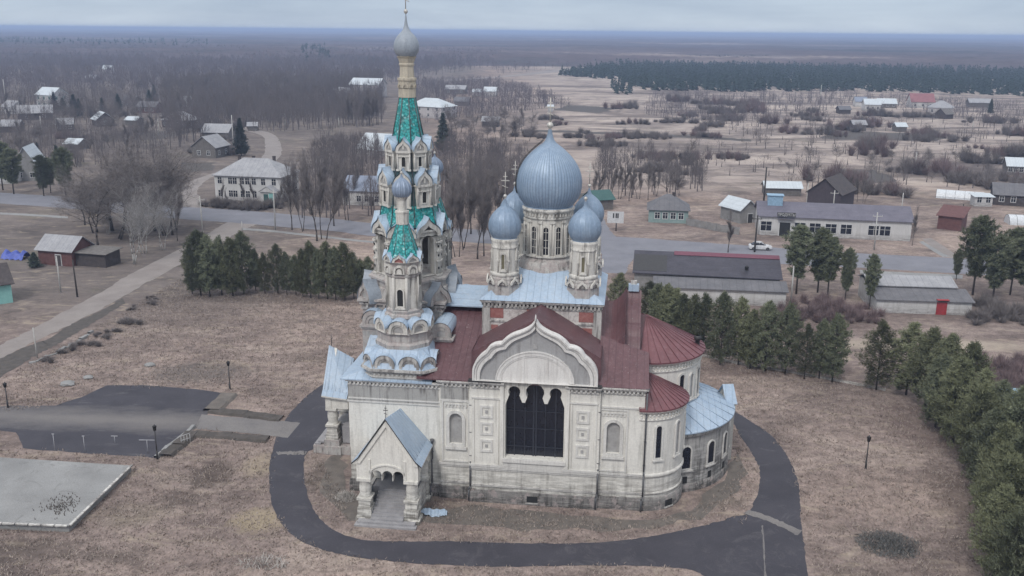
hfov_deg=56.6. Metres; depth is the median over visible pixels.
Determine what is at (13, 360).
verge
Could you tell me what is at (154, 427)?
street lamp
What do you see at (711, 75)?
conifer plantation
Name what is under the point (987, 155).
bare shrub
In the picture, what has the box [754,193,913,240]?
shop
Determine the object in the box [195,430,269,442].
verge
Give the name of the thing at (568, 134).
bare shrub
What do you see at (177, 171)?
bare tree
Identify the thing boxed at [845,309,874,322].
bare shrub
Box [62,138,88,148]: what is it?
grey shed
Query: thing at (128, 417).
forecourt
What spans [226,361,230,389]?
street lamp
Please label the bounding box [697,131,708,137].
bare shrub
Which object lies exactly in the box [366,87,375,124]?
bare tree
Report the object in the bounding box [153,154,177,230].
bare tree
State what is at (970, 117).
bare shrub
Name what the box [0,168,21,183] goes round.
pale annexe
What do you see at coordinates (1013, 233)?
pine tree
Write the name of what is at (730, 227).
bare tree
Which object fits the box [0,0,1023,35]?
sky
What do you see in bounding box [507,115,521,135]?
bare tree
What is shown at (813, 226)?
window
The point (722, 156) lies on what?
bare shrub
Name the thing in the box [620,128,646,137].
bare shrub
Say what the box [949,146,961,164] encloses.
bare tree
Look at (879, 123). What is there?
bare shrub
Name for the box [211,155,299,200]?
white house
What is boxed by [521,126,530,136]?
bare shrub
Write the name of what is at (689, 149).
bare tree
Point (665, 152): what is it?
bare shrub
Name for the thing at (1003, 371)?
bare shrub
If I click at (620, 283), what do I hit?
pine tree
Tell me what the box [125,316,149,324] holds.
bare shrub
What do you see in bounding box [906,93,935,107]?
red roofed house
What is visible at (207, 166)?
garden plot
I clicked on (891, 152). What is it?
bare tree
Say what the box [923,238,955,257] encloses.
footpath
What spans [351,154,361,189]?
bare tree
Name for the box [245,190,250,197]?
window
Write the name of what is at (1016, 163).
house
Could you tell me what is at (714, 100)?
bare shrub
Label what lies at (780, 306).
bare shrub
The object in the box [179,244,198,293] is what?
pine tree
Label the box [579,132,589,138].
bare shrub
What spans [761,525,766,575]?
concrete strip
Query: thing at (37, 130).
bare tree
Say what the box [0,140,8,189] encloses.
pine tree
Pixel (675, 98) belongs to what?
bare shrub
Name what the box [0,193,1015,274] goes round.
road
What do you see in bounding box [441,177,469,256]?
bare tree
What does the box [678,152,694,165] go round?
dark shed
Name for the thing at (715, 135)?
bare shrub
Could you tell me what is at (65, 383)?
boulder
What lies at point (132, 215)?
bare tree
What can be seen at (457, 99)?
grey barn
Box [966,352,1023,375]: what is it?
bare shrub
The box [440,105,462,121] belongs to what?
bare tree
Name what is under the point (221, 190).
bare tree
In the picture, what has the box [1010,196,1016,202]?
window
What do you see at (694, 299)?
pine tree
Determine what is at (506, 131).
bare tree
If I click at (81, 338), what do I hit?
stone edging
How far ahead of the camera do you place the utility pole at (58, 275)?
147.31 m
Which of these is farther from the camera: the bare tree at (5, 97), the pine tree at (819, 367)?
the bare tree at (5, 97)
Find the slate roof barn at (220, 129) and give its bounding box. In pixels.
[200,123,235,138]
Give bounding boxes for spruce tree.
[51,92,57,109]
[67,94,80,116]
[97,97,104,111]
[115,93,122,110]
[146,89,151,100]
[151,84,158,99]
[232,118,250,155]
[433,113,450,151]
[987,99,993,112]
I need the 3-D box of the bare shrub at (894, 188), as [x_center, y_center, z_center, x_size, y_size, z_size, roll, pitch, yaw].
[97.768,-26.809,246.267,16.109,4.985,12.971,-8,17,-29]
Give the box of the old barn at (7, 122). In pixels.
[0,120,25,132]
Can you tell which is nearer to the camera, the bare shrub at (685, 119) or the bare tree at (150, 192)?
the bare tree at (150, 192)
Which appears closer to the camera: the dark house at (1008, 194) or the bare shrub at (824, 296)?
the bare shrub at (824, 296)
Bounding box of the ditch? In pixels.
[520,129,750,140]
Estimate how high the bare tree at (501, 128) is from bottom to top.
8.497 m
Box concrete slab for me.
[0,457,132,531]
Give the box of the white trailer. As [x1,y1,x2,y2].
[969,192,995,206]
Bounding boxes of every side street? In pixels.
[600,219,629,245]
[601,251,633,273]
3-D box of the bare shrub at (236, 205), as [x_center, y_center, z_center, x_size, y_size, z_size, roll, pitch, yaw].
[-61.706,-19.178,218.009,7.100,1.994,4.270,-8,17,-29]
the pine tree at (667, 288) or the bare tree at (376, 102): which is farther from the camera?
the bare tree at (376, 102)
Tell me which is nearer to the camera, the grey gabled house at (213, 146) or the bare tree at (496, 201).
the bare tree at (496, 201)
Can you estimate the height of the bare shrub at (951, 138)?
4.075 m
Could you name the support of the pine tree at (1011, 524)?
on the ground at (38, 297)
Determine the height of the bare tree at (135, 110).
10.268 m
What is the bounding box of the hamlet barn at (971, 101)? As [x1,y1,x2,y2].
[965,98,990,107]
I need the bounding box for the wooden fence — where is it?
[686,217,739,234]
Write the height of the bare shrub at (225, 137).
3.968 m
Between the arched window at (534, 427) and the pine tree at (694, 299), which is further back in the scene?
the pine tree at (694, 299)
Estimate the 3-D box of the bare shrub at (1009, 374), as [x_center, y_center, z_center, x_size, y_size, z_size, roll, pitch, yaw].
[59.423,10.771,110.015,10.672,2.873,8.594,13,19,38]
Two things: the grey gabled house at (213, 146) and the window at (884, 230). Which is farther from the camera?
the grey gabled house at (213, 146)
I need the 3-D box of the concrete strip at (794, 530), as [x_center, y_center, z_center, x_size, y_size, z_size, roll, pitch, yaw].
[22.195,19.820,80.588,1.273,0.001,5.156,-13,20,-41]
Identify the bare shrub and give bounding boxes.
[38,355,55,362]
[52,128,76,138]
[54,346,77,353]
[67,339,85,346]
[86,340,101,346]
[92,331,100,336]
[99,327,122,332]
[99,333,112,338]
[109,109,128,115]
[117,316,129,323]
[124,302,138,310]
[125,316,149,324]
[144,298,156,304]
[198,195,220,206]
[210,197,232,208]
[210,200,225,208]
[216,196,225,207]
[220,132,231,140]
[227,203,240,209]
[228,146,237,155]
[231,195,255,205]
[233,202,249,209]
[238,198,261,210]
[252,199,269,210]
[253,196,276,207]
[266,197,282,208]
[268,197,284,205]
[505,130,532,136]
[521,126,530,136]
[535,131,546,138]
[537,113,552,119]
[541,112,558,118]
[559,131,580,137]
[563,132,575,137]
[576,137,593,145]
[577,127,589,133]
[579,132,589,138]
[584,133,617,145]
[589,136,609,146]
[602,100,625,108]
[604,128,621,138]
[615,120,625,124]
[618,140,628,146]
[620,117,638,123]
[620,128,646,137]
[622,98,638,108]
[626,132,641,138]
[626,165,647,172]
[630,132,648,138]
[637,150,678,161]
[638,118,654,124]
[644,159,665,173]
[650,129,673,139]
[657,148,680,157]
[662,116,684,122]
[665,92,679,99]
[667,94,689,101]
[668,115,688,121]
[674,92,695,101]
[680,129,706,136]
[687,119,699,123]
[689,97,708,103]
[691,149,712,159]
[693,121,707,131]
[696,102,707,108]
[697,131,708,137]
[698,114,719,119]
[704,94,723,103]
[705,104,724,113]
[707,119,728,127]
[707,131,722,138]
[715,147,743,160]
[716,150,726,159]
[719,110,734,121]
[725,97,739,105]
[725,104,745,112]
[737,99,751,108]
[738,97,758,105]
[738,151,753,159]
[742,100,768,112]
[756,112,791,124]
[757,114,774,122]
[776,122,813,133]
[776,300,820,321]
[777,305,823,322]
[777,308,808,319]
[784,295,836,316]
[791,126,811,133]
[796,290,837,303]
[797,110,810,116]
[797,159,857,181]
[800,130,814,134]
[800,301,832,321]
[805,105,820,112]
[806,111,824,115]
[808,113,827,121]
[809,295,854,306]
[815,121,834,134]
[816,301,861,316]
[823,116,854,130]
[832,165,874,184]
[833,118,864,131]
[833,130,847,136]
[838,297,870,312]
[838,302,889,323]
[844,123,855,130]
[845,138,889,156]
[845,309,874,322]
[850,174,883,193]
[854,130,880,149]
[854,132,900,148]
[855,110,871,116]
[860,103,884,114]
[861,176,916,195]
[864,178,895,194]
[866,116,895,127]
[878,110,894,116]
[881,185,918,197]
[882,163,913,172]
[895,153,931,174]
[900,133,920,140]
[902,111,920,116]
[904,111,914,117]
[905,130,927,136]
[909,124,931,132]
[910,153,970,175]
[911,131,932,141]
[922,124,940,134]
[922,130,959,141]
[932,168,995,183]
[935,130,950,137]
[949,134,973,141]
[953,170,992,184]
[956,149,991,163]
[958,145,1003,163]
[960,165,1011,183]
[964,115,992,122]
[964,143,983,148]
[964,308,995,320]
[966,302,1007,325]
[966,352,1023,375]
[969,170,1001,189]
[972,290,1003,310]
[974,295,1008,306]
[975,356,1020,381]
[977,299,1023,315]
[978,371,1023,387]
[979,140,1018,156]
[979,294,1015,314]
[982,112,1004,123]
[982,112,1005,120]
[982,350,1014,364]
[983,157,1003,164]
[984,302,1008,322]
[986,113,1022,122]
[989,301,1010,317]
[989,306,1018,321]
[991,363,1023,384]
[992,372,1023,387]
[993,122,1022,134]
[994,350,1023,363]
[996,367,1023,388]
[997,365,1023,386]
[999,141,1022,155]
[1002,167,1023,179]
[1005,142,1023,156]
[1006,139,1023,156]
[1009,172,1023,183]
[1010,124,1023,135]
[1014,313,1023,324]
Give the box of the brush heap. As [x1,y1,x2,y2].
[852,529,923,558]
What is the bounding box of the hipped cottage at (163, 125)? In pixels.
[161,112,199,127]
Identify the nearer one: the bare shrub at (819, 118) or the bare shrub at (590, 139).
the bare shrub at (590, 139)
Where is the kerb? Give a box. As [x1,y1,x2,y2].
[154,424,195,457]
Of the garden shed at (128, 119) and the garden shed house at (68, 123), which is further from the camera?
the garden shed at (128, 119)
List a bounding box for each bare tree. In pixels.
[3,87,8,100]
[3,100,9,118]
[5,126,33,151]
[11,113,20,132]
[22,118,47,137]
[46,130,152,230]
[49,167,119,232]
[51,163,97,224]
[51,163,133,244]
[53,104,75,124]
[56,139,81,165]
[57,101,78,115]
[59,135,78,151]
[82,133,95,148]
[82,148,169,239]
[87,139,171,234]
[91,107,108,128]
[91,155,130,219]
[94,142,165,222]
[94,203,114,234]
[98,109,122,136]
[98,128,114,142]
[104,138,196,225]
[106,178,176,264]
[110,153,190,235]
[120,117,125,143]
[120,144,207,230]
[121,180,165,253]
[125,127,128,147]
[126,98,141,115]
[126,150,151,172]
[143,113,149,132]
[146,188,179,248]
[147,107,153,126]
[150,155,206,234]
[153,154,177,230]
[155,145,186,171]
[174,176,182,240]
[219,178,224,198]
[239,175,244,194]
[248,175,255,196]
[276,179,282,199]
[277,158,294,229]
[288,163,307,231]
[290,146,307,199]
[292,157,311,214]
[294,150,320,240]
[307,145,350,239]
[315,148,329,180]
[324,158,349,219]
[325,153,344,225]
[344,89,350,118]
[349,88,358,125]
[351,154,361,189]
[361,90,369,125]
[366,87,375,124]
[372,87,379,115]
[438,154,465,181]
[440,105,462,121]
[441,153,467,195]
[441,155,464,216]
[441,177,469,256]
[444,172,462,258]
[445,105,451,123]
[445,111,461,129]
[454,162,480,249]
[456,114,468,131]
[462,151,485,233]
[464,118,475,130]
[465,153,497,187]
[467,109,478,125]
[471,156,501,214]
[473,167,497,258]
[475,170,510,238]
[480,120,497,134]
[482,153,506,192]
[482,178,494,255]
[486,110,505,128]
[497,120,512,144]
[498,102,510,122]
[498,120,504,141]
[499,152,514,194]
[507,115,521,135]
[508,114,519,140]
[515,115,527,126]
[525,119,538,140]
[526,111,537,124]
[592,161,609,189]
[601,161,608,186]
[611,158,620,190]
[616,153,633,198]
[627,161,645,198]
[628,157,639,198]
[644,156,655,193]
[651,161,661,192]
[652,160,683,192]
[667,168,689,195]
[680,130,702,169]
[727,209,734,252]
[801,143,817,159]
[806,166,811,188]
[811,159,821,175]
[830,143,843,160]
[839,168,855,185]
[854,172,860,199]
[862,174,875,199]
[865,156,879,176]
[866,149,877,159]
[886,148,895,159]
[910,207,919,244]
[912,157,931,167]
[921,147,934,161]
[926,169,937,182]
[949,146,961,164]
[981,158,990,167]
[986,165,997,176]
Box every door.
[55,254,61,265]
[747,213,752,222]
[778,221,791,235]
[935,299,949,314]
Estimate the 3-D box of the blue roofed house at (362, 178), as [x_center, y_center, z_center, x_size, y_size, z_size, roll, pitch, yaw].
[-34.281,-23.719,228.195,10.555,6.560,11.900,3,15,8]
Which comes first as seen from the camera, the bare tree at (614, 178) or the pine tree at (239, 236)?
the pine tree at (239, 236)
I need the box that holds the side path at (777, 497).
[726,411,807,575]
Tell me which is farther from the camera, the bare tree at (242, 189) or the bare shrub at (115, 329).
the bare tree at (242, 189)
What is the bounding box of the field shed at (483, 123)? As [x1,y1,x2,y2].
[481,116,499,126]
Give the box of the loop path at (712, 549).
[269,385,741,575]
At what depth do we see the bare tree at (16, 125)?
331.14 m
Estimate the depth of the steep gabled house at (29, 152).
253.84 m
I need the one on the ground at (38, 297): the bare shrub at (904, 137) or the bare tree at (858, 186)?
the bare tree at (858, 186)
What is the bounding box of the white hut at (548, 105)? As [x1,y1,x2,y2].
[547,104,553,111]
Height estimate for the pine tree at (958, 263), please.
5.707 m
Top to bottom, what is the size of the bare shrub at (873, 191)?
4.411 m
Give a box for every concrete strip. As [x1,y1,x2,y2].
[276,451,306,454]
[744,510,801,534]
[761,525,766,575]
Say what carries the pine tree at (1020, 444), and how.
on the ground at (38, 297)
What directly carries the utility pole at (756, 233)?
on the ground at (38, 297)
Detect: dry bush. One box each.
[234,551,290,570]
[334,489,357,502]
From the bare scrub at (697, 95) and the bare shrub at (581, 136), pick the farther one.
the bare scrub at (697, 95)
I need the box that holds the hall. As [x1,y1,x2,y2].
[349,78,387,96]
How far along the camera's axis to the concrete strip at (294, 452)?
92.82 m
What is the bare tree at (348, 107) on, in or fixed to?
on the ground at (38, 297)
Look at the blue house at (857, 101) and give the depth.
542.72 m
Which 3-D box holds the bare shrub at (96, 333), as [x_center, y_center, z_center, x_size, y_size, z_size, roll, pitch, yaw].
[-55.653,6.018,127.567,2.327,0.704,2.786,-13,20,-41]
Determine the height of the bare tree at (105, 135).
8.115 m
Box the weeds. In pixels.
[32,493,79,519]
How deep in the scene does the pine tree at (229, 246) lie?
144.92 m
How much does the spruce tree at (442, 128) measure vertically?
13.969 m
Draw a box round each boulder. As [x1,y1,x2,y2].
[60,380,74,386]
[83,375,92,378]
[144,362,155,366]
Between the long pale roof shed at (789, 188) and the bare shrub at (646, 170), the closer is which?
the long pale roof shed at (789, 188)
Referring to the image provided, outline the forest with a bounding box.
[0,26,1023,71]
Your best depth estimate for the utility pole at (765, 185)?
221.32 m
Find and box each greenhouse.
[936,189,984,199]
[1004,214,1023,225]
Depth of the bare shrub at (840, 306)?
140.04 m
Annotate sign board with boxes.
[607,211,623,230]
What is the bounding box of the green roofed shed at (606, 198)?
[582,189,615,209]
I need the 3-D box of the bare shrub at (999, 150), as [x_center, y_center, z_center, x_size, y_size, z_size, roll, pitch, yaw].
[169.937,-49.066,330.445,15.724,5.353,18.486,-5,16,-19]
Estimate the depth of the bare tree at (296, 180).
226.36 m
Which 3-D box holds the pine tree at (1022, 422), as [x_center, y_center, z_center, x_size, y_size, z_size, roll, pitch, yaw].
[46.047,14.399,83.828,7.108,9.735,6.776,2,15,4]
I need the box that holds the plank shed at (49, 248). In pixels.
[34,234,95,266]
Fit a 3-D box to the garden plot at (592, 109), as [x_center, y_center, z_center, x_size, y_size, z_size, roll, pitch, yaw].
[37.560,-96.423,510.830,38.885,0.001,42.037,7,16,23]
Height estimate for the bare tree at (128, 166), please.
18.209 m
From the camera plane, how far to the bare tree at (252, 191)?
222.88 m
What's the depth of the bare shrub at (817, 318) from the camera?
136.17 m
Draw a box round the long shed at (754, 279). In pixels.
[632,250,788,305]
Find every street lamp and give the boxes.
[3,382,8,407]
[152,424,158,458]
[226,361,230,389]
[864,435,870,468]
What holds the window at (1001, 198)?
in the dark house at (1008, 194)
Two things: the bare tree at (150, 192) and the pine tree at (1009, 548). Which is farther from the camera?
the bare tree at (150, 192)
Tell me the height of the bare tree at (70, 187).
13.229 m
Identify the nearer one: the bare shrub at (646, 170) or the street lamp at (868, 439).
the street lamp at (868, 439)
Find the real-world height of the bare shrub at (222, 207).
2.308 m
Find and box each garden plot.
[181,162,216,171]
[554,105,614,112]
[819,131,946,140]
[841,169,896,183]
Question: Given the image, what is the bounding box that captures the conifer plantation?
[558,55,1023,95]
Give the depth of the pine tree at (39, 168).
230.06 m
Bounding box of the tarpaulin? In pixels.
[0,249,29,260]
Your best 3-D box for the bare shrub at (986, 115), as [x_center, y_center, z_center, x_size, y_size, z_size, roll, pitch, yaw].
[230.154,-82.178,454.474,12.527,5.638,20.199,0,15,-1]
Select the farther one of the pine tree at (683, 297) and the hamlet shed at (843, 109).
the hamlet shed at (843, 109)
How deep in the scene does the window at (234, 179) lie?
227.35 m
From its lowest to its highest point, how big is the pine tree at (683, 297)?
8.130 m
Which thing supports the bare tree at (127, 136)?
on the ground at (38, 297)
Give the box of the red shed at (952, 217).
[936,204,970,230]
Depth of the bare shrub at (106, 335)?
126.28 m
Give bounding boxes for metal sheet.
[421,508,446,516]
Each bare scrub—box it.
[415,74,570,122]
[483,58,586,73]
[643,86,1023,125]
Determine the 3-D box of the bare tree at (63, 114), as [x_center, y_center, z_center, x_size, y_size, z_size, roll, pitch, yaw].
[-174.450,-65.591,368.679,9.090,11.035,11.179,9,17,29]
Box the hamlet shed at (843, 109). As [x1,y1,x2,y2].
[835,106,851,113]
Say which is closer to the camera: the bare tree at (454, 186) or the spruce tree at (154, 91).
the bare tree at (454, 186)
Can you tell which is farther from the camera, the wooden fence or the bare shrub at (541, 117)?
the bare shrub at (541, 117)
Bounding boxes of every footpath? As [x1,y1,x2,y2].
[0,212,67,217]
[242,228,373,242]
[860,270,962,278]
[920,241,949,256]
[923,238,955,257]
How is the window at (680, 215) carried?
in the teal house at (669, 208)
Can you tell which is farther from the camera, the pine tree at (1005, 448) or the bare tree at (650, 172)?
the bare tree at (650, 172)
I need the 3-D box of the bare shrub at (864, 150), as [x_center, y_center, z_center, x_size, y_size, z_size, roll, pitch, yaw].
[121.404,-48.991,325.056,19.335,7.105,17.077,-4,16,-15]
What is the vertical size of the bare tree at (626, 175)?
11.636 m
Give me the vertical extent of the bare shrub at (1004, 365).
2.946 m
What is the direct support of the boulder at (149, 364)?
on the ground at (38, 297)
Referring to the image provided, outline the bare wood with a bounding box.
[0,42,504,98]
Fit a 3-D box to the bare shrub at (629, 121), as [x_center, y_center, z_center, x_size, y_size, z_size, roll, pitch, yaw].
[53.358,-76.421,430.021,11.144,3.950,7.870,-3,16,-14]
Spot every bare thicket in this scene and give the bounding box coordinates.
[0,80,166,127]
[0,113,171,166]
[158,66,386,148]
[293,122,529,218]
[592,135,713,197]
[692,106,1023,189]
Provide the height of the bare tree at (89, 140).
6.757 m
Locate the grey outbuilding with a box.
[718,195,755,223]
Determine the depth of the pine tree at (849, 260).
146.38 m
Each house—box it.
[0,262,14,303]
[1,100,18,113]
[16,105,52,119]
[19,143,44,180]
[36,87,69,105]
[56,118,74,130]
[90,111,114,126]
[121,95,140,105]
[189,133,230,157]
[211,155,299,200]
[343,175,378,205]
[417,98,456,118]
[445,85,466,93]
[647,192,690,223]
[852,97,866,106]
[861,99,881,110]
[877,98,897,107]
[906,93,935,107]
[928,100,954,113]
[989,182,1023,206]
[1001,157,1023,174]
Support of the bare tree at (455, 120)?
on the ground at (38, 297)
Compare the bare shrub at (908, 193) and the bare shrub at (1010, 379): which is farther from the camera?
the bare shrub at (908, 193)
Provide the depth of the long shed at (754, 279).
149.28 m
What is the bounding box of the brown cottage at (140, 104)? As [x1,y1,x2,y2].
[136,101,162,112]
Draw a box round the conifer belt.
[610,71,636,94]
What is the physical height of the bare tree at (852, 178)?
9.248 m
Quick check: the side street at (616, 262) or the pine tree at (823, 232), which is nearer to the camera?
the pine tree at (823, 232)
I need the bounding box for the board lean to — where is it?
[73,245,122,267]
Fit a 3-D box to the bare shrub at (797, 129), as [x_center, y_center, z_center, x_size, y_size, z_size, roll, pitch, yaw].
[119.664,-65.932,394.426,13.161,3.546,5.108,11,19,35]
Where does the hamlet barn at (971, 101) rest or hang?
on the ground at (38, 297)
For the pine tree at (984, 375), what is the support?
on the ground at (38, 297)
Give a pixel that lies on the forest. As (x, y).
(582, 48)
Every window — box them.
[217,177,221,183]
[227,177,232,183]
[228,190,233,196]
[232,177,236,184]
[233,190,237,196]
[245,178,249,184]
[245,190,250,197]
[251,178,255,184]
[260,178,265,185]
[271,179,275,185]
[506,385,563,456]
[654,212,659,218]
[662,212,667,218]
[670,212,675,219]
[678,213,683,219]
[760,221,771,230]
[794,222,805,228]
[809,223,820,232]
[825,223,836,233]
[840,224,852,234]
[867,225,879,235]
[878,226,890,236]
[999,196,1004,201]
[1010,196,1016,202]
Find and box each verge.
[0,298,124,377]
[159,431,197,456]
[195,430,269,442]
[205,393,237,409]
[207,408,283,421]
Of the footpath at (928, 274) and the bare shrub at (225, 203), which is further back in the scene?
the bare shrub at (225, 203)
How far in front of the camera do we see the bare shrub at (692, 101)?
552.86 m
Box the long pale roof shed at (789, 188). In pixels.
[760,181,803,195]
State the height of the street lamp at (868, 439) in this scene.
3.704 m
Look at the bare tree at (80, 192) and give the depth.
185.39 m
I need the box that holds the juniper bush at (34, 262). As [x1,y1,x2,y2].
[26,252,43,267]
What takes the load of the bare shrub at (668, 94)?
on the ground at (38, 297)
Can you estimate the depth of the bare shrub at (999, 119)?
447.81 m
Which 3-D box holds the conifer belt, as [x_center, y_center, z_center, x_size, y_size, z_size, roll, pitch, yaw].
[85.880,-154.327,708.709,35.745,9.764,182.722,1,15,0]
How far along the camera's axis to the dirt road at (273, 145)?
339.62 m
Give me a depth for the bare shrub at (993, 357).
119.19 m
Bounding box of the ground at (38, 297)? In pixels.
[0,65,1023,575]
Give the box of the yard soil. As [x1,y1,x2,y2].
[320,453,747,531]
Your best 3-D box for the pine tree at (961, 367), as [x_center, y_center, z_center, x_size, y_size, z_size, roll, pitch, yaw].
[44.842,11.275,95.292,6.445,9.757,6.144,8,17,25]
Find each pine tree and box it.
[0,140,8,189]
[0,148,23,193]
[29,154,51,195]
[43,157,55,192]
[46,146,73,195]
[179,227,218,295]
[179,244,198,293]
[193,232,220,296]
[208,234,234,294]
[212,236,248,295]
[225,230,261,293]
[246,248,261,290]
[254,252,272,292]
[263,243,285,293]
[276,251,293,293]
[285,254,300,293]
[289,248,308,296]
[293,240,323,297]
[308,247,327,298]
[312,240,337,298]
[322,241,362,299]
[324,246,348,299]
[345,251,363,298]
[353,258,363,286]
[358,256,373,284]
[606,272,629,300]
[639,280,655,315]
[642,282,667,320]
[649,282,675,325]
[653,287,691,329]
[667,292,692,331]
[678,293,708,344]
[686,292,715,349]
[703,290,744,364]
[724,295,751,364]
[736,308,770,368]
[749,300,787,370]
[770,300,806,373]
[781,223,819,293]
[791,322,819,378]
[805,317,840,378]
[808,227,839,292]
[816,235,843,293]
[820,312,853,381]
[837,246,858,299]
[853,319,903,389]
[862,253,883,308]
[883,320,926,394]
[903,325,944,405]
[917,352,955,427]
[921,331,963,398]
[925,355,978,442]
[939,338,996,417]
[944,382,1005,468]
[952,248,964,278]
[956,366,996,436]
[957,213,1007,294]
[958,406,1015,492]
[966,379,1013,416]
[966,481,1023,575]
[967,451,1023,547]
[968,439,1023,529]
[969,420,1021,490]
[978,384,1023,441]
[978,508,1023,575]
[982,233,1021,297]
[986,465,1023,540]
[986,505,1023,575]
[995,430,1023,489]
[1004,226,1023,294]
[1009,415,1023,432]
[1011,228,1023,285]
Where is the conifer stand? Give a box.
[0,35,329,61]
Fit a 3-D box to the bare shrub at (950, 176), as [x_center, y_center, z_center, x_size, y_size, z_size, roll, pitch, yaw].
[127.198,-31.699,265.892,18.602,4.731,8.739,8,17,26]
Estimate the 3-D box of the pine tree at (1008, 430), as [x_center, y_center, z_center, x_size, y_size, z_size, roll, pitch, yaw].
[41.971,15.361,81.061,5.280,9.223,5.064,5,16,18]
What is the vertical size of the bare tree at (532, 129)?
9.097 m
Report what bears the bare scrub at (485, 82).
on the ground at (38, 297)
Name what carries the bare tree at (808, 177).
on the ground at (38, 297)
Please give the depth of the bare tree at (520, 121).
383.26 m
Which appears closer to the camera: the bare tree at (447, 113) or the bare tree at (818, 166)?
the bare tree at (818, 166)
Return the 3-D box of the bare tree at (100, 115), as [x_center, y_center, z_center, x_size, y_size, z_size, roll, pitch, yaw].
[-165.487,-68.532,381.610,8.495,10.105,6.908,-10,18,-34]
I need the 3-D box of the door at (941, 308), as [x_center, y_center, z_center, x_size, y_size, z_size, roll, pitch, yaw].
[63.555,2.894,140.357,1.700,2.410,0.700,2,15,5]
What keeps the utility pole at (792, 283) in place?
on the ground at (38, 297)
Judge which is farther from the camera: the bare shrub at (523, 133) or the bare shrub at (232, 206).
the bare shrub at (523, 133)
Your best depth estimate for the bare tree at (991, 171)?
265.89 m
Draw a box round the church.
[313,0,736,530]
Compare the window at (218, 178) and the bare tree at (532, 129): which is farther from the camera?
the bare tree at (532, 129)
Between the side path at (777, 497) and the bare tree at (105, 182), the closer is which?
the side path at (777, 497)
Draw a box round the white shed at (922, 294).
[858,274,974,314]
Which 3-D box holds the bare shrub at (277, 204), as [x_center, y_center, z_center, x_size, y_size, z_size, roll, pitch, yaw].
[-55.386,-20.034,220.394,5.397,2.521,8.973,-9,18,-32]
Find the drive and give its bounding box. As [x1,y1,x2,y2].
[194,414,299,437]
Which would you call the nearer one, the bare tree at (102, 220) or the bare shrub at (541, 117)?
the bare tree at (102, 220)
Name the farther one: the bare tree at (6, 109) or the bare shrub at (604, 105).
the bare shrub at (604, 105)
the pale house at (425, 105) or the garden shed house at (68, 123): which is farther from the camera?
the pale house at (425, 105)
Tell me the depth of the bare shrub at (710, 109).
485.88 m
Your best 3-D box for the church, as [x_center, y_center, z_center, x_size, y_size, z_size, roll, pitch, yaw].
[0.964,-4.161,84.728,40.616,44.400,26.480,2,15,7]
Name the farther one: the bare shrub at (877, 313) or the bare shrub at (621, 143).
the bare shrub at (621, 143)
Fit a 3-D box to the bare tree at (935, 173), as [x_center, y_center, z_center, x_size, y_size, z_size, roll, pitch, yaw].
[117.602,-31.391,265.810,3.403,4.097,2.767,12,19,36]
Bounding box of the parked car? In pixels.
[748,241,771,250]
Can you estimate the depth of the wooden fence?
199.68 m
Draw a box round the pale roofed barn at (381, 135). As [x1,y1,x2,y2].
[355,133,391,155]
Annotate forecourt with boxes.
[0,385,219,457]
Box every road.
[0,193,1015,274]
[0,222,256,357]
[177,173,213,207]
[226,123,281,159]
[447,67,583,80]
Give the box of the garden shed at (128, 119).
[124,116,143,124]
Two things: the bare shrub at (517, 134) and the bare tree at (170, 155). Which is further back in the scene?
the bare shrub at (517, 134)
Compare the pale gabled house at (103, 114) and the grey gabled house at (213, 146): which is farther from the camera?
the pale gabled house at (103, 114)
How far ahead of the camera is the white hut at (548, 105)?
488.02 m
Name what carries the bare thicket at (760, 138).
on the ground at (38, 297)
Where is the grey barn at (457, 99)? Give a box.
[453,97,470,105]
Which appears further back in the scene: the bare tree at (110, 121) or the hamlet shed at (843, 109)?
the hamlet shed at (843, 109)
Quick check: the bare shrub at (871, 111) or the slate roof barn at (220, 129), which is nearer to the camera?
the slate roof barn at (220, 129)
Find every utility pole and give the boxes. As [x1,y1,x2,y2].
[32,328,37,357]
[56,256,61,292]
[72,260,77,296]
[196,196,203,231]
[269,189,277,229]
[752,215,761,251]
[763,167,766,200]
[790,266,793,299]
[873,212,882,249]
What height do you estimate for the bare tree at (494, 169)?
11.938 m
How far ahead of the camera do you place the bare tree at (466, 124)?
367.80 m
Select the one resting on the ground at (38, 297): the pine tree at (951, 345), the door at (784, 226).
the pine tree at (951, 345)
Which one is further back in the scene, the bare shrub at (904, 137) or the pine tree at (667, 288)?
the bare shrub at (904, 137)
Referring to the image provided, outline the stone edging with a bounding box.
[29,330,93,363]
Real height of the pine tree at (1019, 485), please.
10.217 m
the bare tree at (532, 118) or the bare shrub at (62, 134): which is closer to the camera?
the bare shrub at (62, 134)
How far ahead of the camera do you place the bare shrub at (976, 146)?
348.71 m
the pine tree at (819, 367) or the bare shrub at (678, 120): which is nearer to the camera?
the pine tree at (819, 367)
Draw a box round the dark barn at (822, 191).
[806,173,856,203]
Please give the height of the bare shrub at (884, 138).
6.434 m
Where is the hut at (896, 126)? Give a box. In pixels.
[891,122,907,131]
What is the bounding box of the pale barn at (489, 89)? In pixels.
[483,87,497,96]
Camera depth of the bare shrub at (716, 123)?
417.25 m
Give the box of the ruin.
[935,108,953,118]
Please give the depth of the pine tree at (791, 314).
113.72 m
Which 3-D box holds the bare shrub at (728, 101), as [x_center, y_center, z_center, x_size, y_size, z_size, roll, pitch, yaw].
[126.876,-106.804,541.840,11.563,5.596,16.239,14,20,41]
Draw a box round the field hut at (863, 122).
[848,120,867,130]

